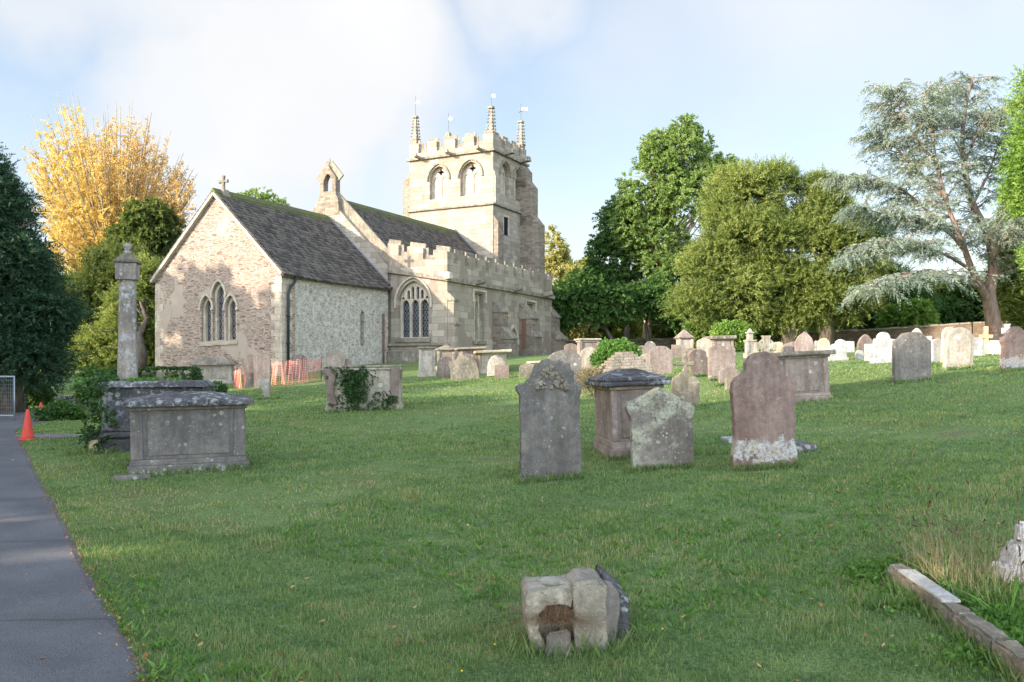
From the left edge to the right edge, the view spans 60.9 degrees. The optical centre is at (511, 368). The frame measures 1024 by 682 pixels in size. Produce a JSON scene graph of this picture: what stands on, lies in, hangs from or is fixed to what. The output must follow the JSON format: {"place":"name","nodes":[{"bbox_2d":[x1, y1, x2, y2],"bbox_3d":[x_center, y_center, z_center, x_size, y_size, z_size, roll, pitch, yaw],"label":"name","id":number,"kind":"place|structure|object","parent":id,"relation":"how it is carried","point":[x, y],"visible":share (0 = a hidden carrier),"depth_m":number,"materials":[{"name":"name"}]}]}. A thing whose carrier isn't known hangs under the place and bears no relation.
{"place":"outdoors","nodes":[
{"label":"outdoors","id":0,"kind":"place"},
{"bbox_2d":[0,411,146,681],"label":"path","id":1,"kind":"structure","parent":0,"point":[47,602],"depth_m":5.98,"materials":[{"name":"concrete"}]},
{"bbox_2d":[0,0,1023,287],"label":"sky","id":2,"kind":"structure","parent":0,"point":[252,93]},
{"bbox_2d":[15,347,1023,681],"bbox_3d":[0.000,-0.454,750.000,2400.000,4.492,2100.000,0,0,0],"label":"ground","id":3,"kind":"structure","parent":0,"point":[313,501],"depth_m":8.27,"materials":[{"name":"green plant"}]},
{"bbox_2d":[0,376,14,419],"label":"fence panel","id":4,"kind":"object","parent":3,"relation":"on","point":[13,405],"visible":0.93,"depth_m":21.36,"materials":[{"name":"metal"}]},
{"bbox_2d":[17,409,35,440],"bbox_3d":[-8.412,0.982,15.117,0.280,0.545,0.280,0,0,-20],"label":"traffic cone","id":5,"kind":"object","parent":3,"relation":"on","point":[27,431],"visible":0.92,"depth_m":15.06,"materials":[{"name":"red plastic"}]},
{"bbox_2d":[24,377,59,405],"bbox_3d":[-14.431,0.763,26.001,1.726,1.197,1.330,0,0,0],"label":"bush","id":6,"kind":"object","parent":3,"relation":"on","point":[39,399],"visible":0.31,"depth_m":25.78,"materials":[{"name":"green plant"}]},
{"bbox_2d":[0,141,97,412],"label":"dark conifer","id":7,"kind":"object","parent":3,"relation":"on","point":[38,321],"visible":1,"depth_m":23.59,"materials":[{"name":"green plant"}]},
{"bbox_2d":[15,434,82,438],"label":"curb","id":8,"kind":"structure","parent":3,"relation":"on","point":[52,436],"depth_m":15.32,"materials":[{"name":"grey stone"}]},
{"bbox_2d":[30,398,90,421],"bbox_3d":[-10.316,1.174,20.021,1.349,1.006,1.061,0,0,0],"label":"bush","id":9,"kind":"object","parent":3,"relation":"on","point":[60,409],"visible":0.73,"depth_m":19.78,"materials":[{"name":"green plant"}]},
{"bbox_2d":[69,362,115,414],"bbox_3d":[-10.526,0.506,22.012,1.202,1.360,1.190,0,0,0],"label":"bush","id":10,"kind":"object","parent":3,"relation":"on","point":[90,371],"visible":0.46,"depth_m":21.77,"materials":[{"name":"green plant"}]},
{"bbox_2d":[46,248,161,370],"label":"dark evergreen","id":11,"kind":"object","parent":3,"relation":"on","point":[100,347],"visible":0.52,"depth_m":41.74,"materials":[{"name":"green plant"}]},
{"bbox_2d":[21,90,196,275],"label":"golden tree","id":12,"kind":"object","parent":3,"relation":"on","point":[101,198],"visible":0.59,"depth_m":48.58,"materials":[{"name":"yellow plant"}]},
{"bbox_2d":[59,235,159,358],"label":"evergreen tree","id":13,"kind":"object","parent":3,"relation":"on","point":[99,277],"visible":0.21,"depth_m":42.91,"materials":[{"name":"green plant"}]},
{"bbox_2d":[98,195,186,262],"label":"leafy tree","id":14,"kind":"object","parent":3,"relation":"on","point":[161,237],"visible":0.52,"depth_m":46.18,"materials":[{"name":"green plant"}]},
{"bbox_2d":[75,239,215,452],"bbox_3d":[-5.952,-0.287,14.160,2.183,3.609,1.799,0,0,-11],"label":"column monument","id":15,"kind":"object","parent":3,"relation":"on","point":[126,382],"depth_m":13.67,"materials":[{"name":"stone"}]},
{"bbox_2d":[138,366,203,379],"bbox_3d":[-11.720,0.462,29.786,2.156,1.130,1.241,0,0,-6],"label":"ivy covered tomb","id":16,"kind":"object","parent":3,"relation":"on","point":[189,374],"visible":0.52,"depth_m":29.42,"materials":[{"name":"plant"}]},
{"bbox_2d":[114,391,253,480],"bbox_3d":[-4.516,0.992,12.098,1.753,1.340,1.180,-1,0,-19],"label":"chest tomb","id":17,"kind":"object","parent":3,"relation":"on","point":[181,431],"visible":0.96,"depth_m":11.73,"materials":[{"name":"grey stone"}]},
{"bbox_2d":[187,356,238,383],"bbox_3d":[-11.195,0.193,32.677,1.691,1.283,1.342,-1,0,-12],"label":"chest tomb","id":18,"kind":"object","parent":3,"relation":"on","point":[218,368],"visible":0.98,"depth_m":32.23,"materials":[{"name":"beige stone"}]},
{"bbox_2d":[244,354,253,387],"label":"gravestone","id":19,"kind":"object","parent":3,"relation":"on","point":[249,366],"visible":0.59,"depth_m":30.01,"materials":[{"name":"stone"}]},
{"bbox_2d":[254,353,269,387],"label":"gravestone","id":20,"kind":"object","parent":3,"relation":"on","point":[261,365],"visible":0.61,"depth_m":29.82,"materials":[{"name":"stone"}]},
{"bbox_2d":[237,186,289,205],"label":"tree","id":21,"kind":"object","parent":3,"relation":"on","point":[267,196],"visible":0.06,"depth_m":77.37,"materials":[{"name":"green plant"}]},
{"bbox_2d":[258,378,270,399],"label":"gravestone","id":22,"kind":"object","parent":3,"relation":"on","point":[264,385],"visible":0.6,"depth_m":23.93,"materials":[{"name":"stone"}]},
{"bbox_2d":[271,357,321,384],"bbox_3d":[-7.574,0.139,30.807,1.781,1.102,0.880,0,0,-21],"label":"orange netting","id":23,"kind":"object","parent":3,"relation":"on","point":[296,363],"visible":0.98,"depth_m":30.57,"materials":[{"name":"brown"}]},
{"bbox_2d":[292,354,307,379],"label":"gravestone","id":24,"kind":"object","parent":3,"relation":"on","point":[297,357],"visible":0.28,"depth_m":32.66,"materials":[{"name":"brown stone"}]},
{"bbox_2d":[322,350,345,381],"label":"gravestone","id":25,"kind":"object","parent":3,"relation":"on","point":[335,358],"visible":0.41,"depth_m":30.71,"materials":[{"name":"grey stone"}]},
{"bbox_2d":[148,94,567,375],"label":"church","id":26,"kind":"structure","parent":3,"relation":"on","point":[453,256],"depth_m":40.86,"materials":[{"name":"beige stone"}]},
{"bbox_2d":[198,293,213,345],"bbox_3d":[-12.882,-2.066,36.997,0.842,2.240,0.460,0,0,27],"label":"window","id":27,"kind":"structure","parent":26,"relation":"in","point":[208,307],"depth_m":37.08,"materials":[{"name":"stone"}]},
{"bbox_2d":[209,279,226,344],"bbox_3d":[-12.253,-2.371,36.676,0.923,2.783,0.460,0,0,27],"label":"window","id":28,"kind":"structure","parent":26,"relation":"in","point":[220,293],"depth_m":36.77,"materials":[{"name":"stone"}]},
{"bbox_2d":[222,293,237,344],"bbox_3d":[-11.634,-2.064,36.359,0.830,2.145,0.460,0,0,27],"label":"window","id":29,"kind":"structure","parent":26,"relation":"in","point":[233,304],"depth_m":36.43,"materials":[{"name":"stone"}]},
{"bbox_2d":[394,276,431,342],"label":"window","id":30,"kind":"structure","parent":26,"relation":"in","point":[414,304],"depth_m":41.13,"materials":[{"name":"stone"}]},
{"bbox_2d":[472,288,486,344],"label":"window","id":31,"kind":"structure","parent":26,"relation":"in","point":[475,297],"depth_m":43.10,"materials":[{"name":"stone"}]},
{"bbox_2d":[321,364,403,412],"bbox_3d":[-3.247,0.539,19.059,1.711,1.277,1.151,-1,0,-4],"label":"chest tomb","id":32,"kind":"object","parent":3,"relation":"on","point":[368,387],"visible":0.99,"depth_m":18.70,"materials":[{"name":"beige stone"}]},
{"bbox_2d":[418,347,435,376],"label":"pedestal tomb","id":33,"kind":"object","parent":3,"relation":"on","point":[426,361],"visible":0.92,"depth_m":31.25,"materials":[{"name":"beige stone"}]},
{"bbox_2d":[437,357,452,378],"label":"gravestone","id":34,"kind":"object","parent":3,"relation":"on","point":[443,370],"visible":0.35,"depth_m":29.94,"materials":[{"name":"grey stone"}]},
{"bbox_2d":[435,345,454,369],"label":"pedestal tomb","id":35,"kind":"object","parent":3,"relation":"on","point":[445,351],"visible":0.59,"depth_m":33.81,"materials":[{"name":"beige stone"}]},
{"bbox_2d":[449,355,479,379],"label":"gravestone","id":36,"kind":"object","parent":3,"relation":"on","point":[462,367],"visible":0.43,"depth_m":28.72,"materials":[{"name":"stone"}]},
{"bbox_2d":[454,346,486,368],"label":"chest tomb","id":37,"kind":"object","parent":3,"relation":"on","point":[467,352],"visible":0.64,"depth_m":32.12,"materials":[{"name":"stone"}]},
{"bbox_2d":[473,349,511,373],"bbox_3d":[-0.713,-0.137,31.808,1.258,1.063,1.389,-2,0,-10],"label":"chest tomb","id":38,"kind":"object","parent":3,"relation":"on","point":[484,356],"visible":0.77,"depth_m":31.27,"materials":[{"name":"beige stone"}]},
{"bbox_2d":[487,355,504,375],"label":"gravestone","id":39,"kind":"object","parent":3,"relation":"on","point":[494,361],"visible":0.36,"depth_m":29.71,"materials":[{"name":"beige stone"}]},
{"bbox_2d":[495,365,508,378],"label":"gravestone","id":40,"kind":"object","parent":3,"relation":"on","point":[501,371],"visible":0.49,"depth_m":27.68,"materials":[{"name":"brown stone"}]},
{"bbox_2d":[3,381,1018,681],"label":"fallen leaves","id":41,"kind":"object","parent":3,"relation":"on","point":[369,595],"depth_m":6.94,"materials":[{"name":"brown plant"}]},
{"bbox_2d":[88,469,945,681],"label":"lawn weeds","id":42,"kind":"object","parent":3,"relation":"on","point":[178,666],"visible":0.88,"depth_m":6.67,"materials":[{"name":"green plant"}]},
{"bbox_2d":[519,363,532,377],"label":"gravestone","id":43,"kind":"object","parent":3,"relation":"on","point":[525,370],"visible":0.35,"depth_m":27.37,"materials":[{"name":"stone"}]},
{"bbox_2d":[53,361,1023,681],"bbox_3d":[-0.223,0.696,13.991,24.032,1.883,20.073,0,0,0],"label":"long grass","id":44,"kind":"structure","parent":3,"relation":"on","point":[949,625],"depth_m":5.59,"materials":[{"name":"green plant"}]},
{"bbox_2d":[515,359,581,482],"bbox_3d":[0.445,0.713,10.446,0.799,1.657,0.176,0,0,-7],"label":"gravestone","id":45,"kind":"object","parent":3,"relation":"on","point":[549,391],"visible":0.92,"depth_m":10.40,"materials":[{"name":"grey stone"}]},
{"bbox_2d":[545,224,572,284],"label":"tree","id":46,"kind":"object","parent":3,"relation":"on","point":[561,254],"visible":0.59,"depth_m":76.96,"materials":[{"name":"yellow plant"}]},
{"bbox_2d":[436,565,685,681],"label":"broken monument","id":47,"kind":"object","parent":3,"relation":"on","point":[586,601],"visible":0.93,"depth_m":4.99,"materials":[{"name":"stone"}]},
{"bbox_2d":[548,350,581,381],"bbox_3d":[1.325,0.142,21.872,0.839,1.207,0.120,0,0,-8],"label":"gravestone","id":48,"kind":"object","parent":3,"relation":"on","point":[572,358],"visible":0.29,"depth_m":21.83,"materials":[{"name":"grey stone"}]},
{"bbox_2d":[551,261,583,278],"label":"tree","id":49,"kind":"object","parent":3,"relation":"on","point":[567,267],"visible":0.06,"depth_m":75.40,"materials":[{"name":"yellow plant"}]},
{"bbox_2d":[561,311,602,339],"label":"shrub","id":50,"kind":"object","parent":3,"relation":"on","point":[587,331],"visible":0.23,"depth_m":65.19,"materials":[{"name":"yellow plant"}]},
{"bbox_2d":[574,338,601,367],"bbox_3d":[2.576,-0.389,29.689,0.796,1.248,0.796,0,0,-8],"label":"pedestal tomb","id":51,"kind":"object","parent":3,"relation":"on","point":[582,343],"visible":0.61,"depth_m":29.37,"materials":[{"name":"stone"}]},
{"bbox_2d":[574,364,602,396],"bbox_3d":[1.935,0.299,20.384,0.914,0.848,1.367,0,0,23],"label":"dead bush","id":52,"kind":"object","parent":3,"relation":"on","point":[583,379],"visible":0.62,"depth_m":20.20,"materials":[{"name":"beige plant"}]},
{"bbox_2d":[580,347,597,367],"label":"gravestone","id":53,"kind":"object","parent":3,"relation":"on","point":[586,352],"visible":0.35,"depth_m":29.05,"materials":[{"name":"beige stone"}]},
{"bbox_2d":[552,266,645,347],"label":"spreading tree","id":54,"kind":"object","parent":3,"relation":"on","point":[579,294],"visible":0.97,"depth_m":51.24,"materials":[{"name":"green plant"}]},
{"bbox_2d":[588,336,641,367],"bbox_3d":[3.372,-0.406,28.535,1.864,1.295,1.312,0,0,0],"label":"ivy bush","id":55,"kind":"object","parent":3,"relation":"on","point":[601,353],"visible":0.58,"depth_m":28.28,"materials":[{"name":"green plant"}]},
{"bbox_2d":[596,306,643,338],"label":"shrub","id":56,"kind":"object","parent":3,"relation":"on","point":[634,333],"visible":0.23,"depth_m":66.83,"materials":[{"name":"green plant"}]},
{"bbox_2d":[582,194,657,338],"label":"dark maple tree","id":57,"kind":"object","parent":3,"relation":"on","point":[602,245],"visible":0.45,"depth_m":59.05,"materials":[{"name":"green plant"}]},
{"bbox_2d":[599,351,655,372],"bbox_3d":[2.911,0.156,22.407,1.266,1.168,1.404,-2,0,-6],"label":"gravestone","id":58,"kind":"object","parent":3,"relation":"on","point":[622,360],"visible":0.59,"depth_m":21.93,"materials":[{"name":"stone"}]},
{"bbox_2d":[585,368,670,460],"bbox_3d":[1.661,0.751,12.558,0.921,1.491,1.640,-2,0,-4],"label":"chest tomb","id":59,"kind":"object","parent":3,"relation":"on","point":[616,391],"visible":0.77,"depth_m":11.85,"materials":[{"name":"stone"}]},
{"bbox_2d":[566,338,696,349],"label":"churchyard wall","id":60,"kind":"structure","parent":3,"relation":"on","point":[668,342],"depth_m":54.31,"materials":[{"name":"beige stone"}]},
{"bbox_2d":[621,267,691,343],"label":"thin stemmed tree","id":61,"kind":"object","parent":3,"relation":"on","point":[648,297],"visible":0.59,"depth_m":52.26,"materials":[{"name":"green plant"}]},
{"bbox_2d":[624,387,694,472],"bbox_3d":[1.828,0.836,10.783,0.873,1.212,0.120,0,0,-6],"label":"gravestone","id":62,"kind":"object","parent":3,"relation":"on","point":[660,426],"visible":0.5,"depth_m":10.72,"materials":[{"name":"stone"}]},
{"bbox_2d":[636,321,684,338],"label":"shrub","id":63,"kind":"object","parent":3,"relation":"on","point":[657,333],"visible":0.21,"depth_m":62.86,"materials":[{"name":"green plant"}]},
{"bbox_2d":[649,346,672,374],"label":"gravestone","id":64,"kind":"object","parent":3,"relation":"on","point":[660,359],"visible":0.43,"depth_m":25.07,"materials":[{"name":"stone"}]},
{"bbox_2d":[606,113,743,338],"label":"maple tree","id":65,"kind":"object","parent":3,"relation":"on","point":[671,189],"visible":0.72,"depth_m":57.12,"materials":[{"name":"green plant"}]},
{"bbox_2d":[671,345,684,357],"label":"gravestone","id":66,"kind":"object","parent":3,"relation":"on","point":[678,351],"visible":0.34,"depth_m":33.96,"materials":[{"name":"stone"}]},
{"bbox_2d":[674,330,694,349],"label":"pedestal tomb","id":67,"kind":"object","parent":3,"relation":"on","point":[684,337],"visible":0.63,"depth_m":34.41,"materials":[{"name":"beige stone"}]},
{"bbox_2d":[671,354,698,405],"bbox_3d":[3.569,0.332,17.953,0.576,1.258,0.100,0,0,-4],"label":"gravestone","id":68,"kind":"object","parent":3,"relation":"on","point":[684,384],"visible":0.76,"depth_m":17.91,"materials":[{"name":"stone"}]},
{"bbox_2d":[687,349,707,376],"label":"gravestone","id":69,"kind":"object","parent":3,"relation":"on","point":[698,357],"visible":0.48,"depth_m":23.12,"materials":[{"name":"brown stone"}]},
{"bbox_2d":[697,338,711,356],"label":"gravestone","id":70,"kind":"object","parent":3,"relation":"on","point":[704,344],"visible":0.48,"depth_m":33.51,"materials":[{"name":"beige stone"}]},
{"bbox_2d":[679,305,745,347],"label":"shrub","id":71,"kind":"object","parent":3,"relation":"on","point":[697,334],"visible":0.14,"depth_m":48.90,"materials":[{"name":"green plant"}]},
{"bbox_2d":[703,335,736,346],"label":"chest tomb","id":72,"kind":"object","parent":3,"relation":"on","point":[727,339],"visible":0.44,"depth_m":36.05,"materials":[{"name":"stone"}]},
{"bbox_2d":[708,343,735,380],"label":"gravestone","id":73,"kind":"object","parent":3,"relation":"on","point":[721,356],"visible":0.53,"depth_m":21.90,"materials":[{"name":"stone"}]},
{"bbox_2d":[718,367,739,383],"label":"gravestone","id":74,"kind":"object","parent":3,"relation":"on","point":[727,372],"visible":0.49,"depth_m":20.94,"materials":[{"name":"stone"}]},
{"bbox_2d":[708,319,758,351],"bbox_3d":[9.761,-1.200,38.313,2.237,2.020,1.697,0,0,0],"label":"bright bush","id":75,"kind":"object","parent":3,"relation":"on","point":[738,328],"visible":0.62,"depth_m":38.00,"materials":[{"name":"green plant"}]},
{"bbox_2d":[743,328,756,357],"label":"pedestal tomb","id":76,"kind":"object","parent":3,"relation":"on","point":[749,341],"visible":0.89,"depth_m":32.01,"materials":[{"name":"beige stone"}]},
{"bbox_2d":[657,152,851,344],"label":"yew tree","id":77,"kind":"object","parent":3,"relation":"on","point":[741,253],"visible":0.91,"depth_m":44.86,"materials":[{"name":"green plant"}]},
{"bbox_2d":[729,351,797,470],"bbox_3d":[2.979,0.571,10.316,0.791,1.548,0.130,0,0,-3],"label":"gravestone","id":78,"kind":"object","parent":3,"relation":"on","point":[762,392],"visible":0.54,"depth_m":10.25,"materials":[{"name":"red stone"}]},
{"bbox_2d":[755,336,776,352],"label":"gravestone","id":79,"kind":"object","parent":3,"relation":"on","point":[766,344],"visible":0.67,"depth_m":28.61,"materials":[{"name":"stone"}]},
{"bbox_2d":[747,320,809,341],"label":"shrub","id":80,"kind":"object","parent":3,"relation":"on","point":[768,333],"visible":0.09,"depth_m":49.51,"materials":[{"name":"green plant"}]},
{"bbox_2d":[794,332,813,351],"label":"gravestone","id":81,"kind":"object","parent":3,"relation":"on","point":[804,341],"visible":0.42,"depth_m":29.02,"materials":[{"name":"stone"}]},
{"bbox_2d":[773,349,835,403],"bbox_3d":[5.923,0.291,18.196,1.326,1.295,1.171,-3,0,-3],"label":"chest tomb","id":82,"kind":"object","parent":3,"relation":"on","point":[807,372],"visible":0.62,"depth_m":17.74,"materials":[{"name":"stone"}]},
{"bbox_2d":[775,162,900,344],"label":"yew tree","id":83,"kind":"object","parent":3,"relation":"on","point":[836,239],"visible":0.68,"depth_m":44.43,"materials":[{"name":"green plant"}]},
{"bbox_2d":[828,343,848,360],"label":"gravestone","id":84,"kind":"object","parent":3,"relation":"on","point":[840,349],"visible":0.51,"depth_m":26.65,"materials":[{"name":"white stone"}]},
{"bbox_2d":[857,334,872,352],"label":"gravestone","id":85,"kind":"object","parent":3,"relation":"on","point":[864,339],"visible":0.39,"depth_m":27.39,"materials":[{"name":"pink stone"}]},
{"bbox_2d":[813,203,948,330],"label":"dark yew tree","id":86,"kind":"object","parent":3,"relation":"on","point":[870,320],"visible":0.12,"depth_m":50.67,"materials":[{"name":"green plant"}]},
{"bbox_2d":[870,332,892,362],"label":"gravestone","id":87,"kind":"object","parent":3,"relation":"on","point":[882,347],"visible":0.61,"depth_m":24.60,"materials":[{"name":"white stone"}]},
{"bbox_2d":[755,321,1010,347],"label":"churchyard wall","id":88,"kind":"structure","parent":3,"relation":"on","point":[975,329],"depth_m":47.14,"materials":[{"name":"beige stone"}]},
{"bbox_2d":[873,298,941,327],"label":"shrub","id":89,"kind":"object","parent":3,"relation":"on","point":[921,312],"visible":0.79,"depth_m":48.27,"materials":[{"name":"green plant"}]},
{"bbox_2d":[892,332,931,383],"bbox_3d":[8.627,-0.148,18.784,0.815,1.274,0.148,0,0,-3],"label":"gravestone","id":90,"kind":"object","parent":3,"relation":"on","point":[911,355],"visible":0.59,"depth_m":18.71,"materials":[{"name":"grey stone"}]},
{"bbox_2d":[807,549,1023,680],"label":"ground ivy","id":91,"kind":"object","parent":3,"relation":"on","point":[1013,626],"visible":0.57,"depth_m":5.41,"materials":[{"name":"green plant"}]},
{"bbox_2d":[811,70,1023,340],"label":"cedar tree","id":92,"kind":"object","parent":3,"relation":"on","point":[940,101],"visible":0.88,"depth_m":38.82,"materials":[{"name":"green plant"}]},
{"bbox_2d":[817,480,1023,609],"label":"weedy grasses","id":93,"kind":"object","parent":3,"relation":"on","point":[933,556],"visible":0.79,"depth_m":5.74,"materials":[{"name":"plant"}]},
{"bbox_2d":[931,339,940,362],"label":"gravestone","id":94,"kind":"object","parent":3,"relation":"on","point":[936,350],"visible":0.38,"depth_m":23.00,"materials":[{"name":"white stone"}]},
{"bbox_2d":[910,268,963,320],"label":"shrub","id":95,"kind":"object","parent":3,"relation":"on","point":[939,285],"visible":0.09,"depth_m":54.96,"materials":[{"name":"green plant"}]},
{"bbox_2d":[940,327,953,362],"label":"gravestone","id":96,"kind":"object","parent":3,"relation":"on","point":[946,330],"visible":0.33,"depth_m":22.60,"materials":[{"name":"beige stone"}]},
{"bbox_2d":[888,563,1023,680],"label":"kerbed grave","id":97,"kind":"object","parent":3,"relation":"on","point":[1008,647],"visible":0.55,"depth_m":4.98,"materials":[{"name":"stone"}]},
{"bbox_2d":[942,327,974,369],"bbox_3d":[10.641,-0.386,20.722,0.694,1.184,0.138,5,-1,-6],"label":"gravestone","id":98,"kind":"object","parent":3,"relation":"on","point":[959,344],"visible":0.65,"depth_m":20.66,"materials":[{"name":"beige stone"}]},
{"bbox_2d":[932,275,984,323],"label":"shrub","id":99,"kind":"object","parent":3,"relation":"on","point":[959,310],"visible":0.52,"depth_m":54.06,"materials":[{"name":"green plant"}]},
{"bbox_2d":[906,571,1023,627],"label":"iris plant","id":100,"kind":"object","parent":3,"relation":"on","point":[1013,597],"visible":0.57,"depth_m":5.24,"materials":[{"name":"green plant"}]},
{"bbox_2d":[974,338,984,355],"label":"gravestone","id":101,"kind":"object","parent":3,"relation":"on","point":[979,348],"visible":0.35,"depth_m":28.32,"materials":[{"name":"white stone"}]},
{"bbox_2d":[986,340,1000,354],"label":"gravestone","id":102,"kind":"object","parent":3,"relation":"on","point":[993,347],"visible":0.31,"depth_m":29.16,"materials":[{"name":"white stone"}]},
{"bbox_2d":[977,196,1023,329],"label":"dark yew tree","id":103,"kind":"object","parent":3,"relation":"on","point":[1011,307],"visible":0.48,"depth_m":40.54,"materials":[{"name":"green plant"}]},
{"bbox_2d":[989,64,1023,279],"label":"bright conifer","id":104,"kind":"object","parent":3,"relation":"on","point":[1013,160],"visible":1,"depth_m":33.08,"materials":[{"name":"green plant"}]},
{"bbox_2d":[992,520,1023,583],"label":"marble cross base","id":105,"kind":"object","parent":3,"relation":"on","point":[1012,544],"visible":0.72,"depth_m":5.79,"materials":[{"name":"white stone"}]},
{"bbox_2d":[999,326,1023,371],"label":"gravestone","id":106,"kind":"object","parent":3,"relation":"on","point":[1011,341],"visible":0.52,"depth_m":19.59,"materials":[{"name":"pink stone"}]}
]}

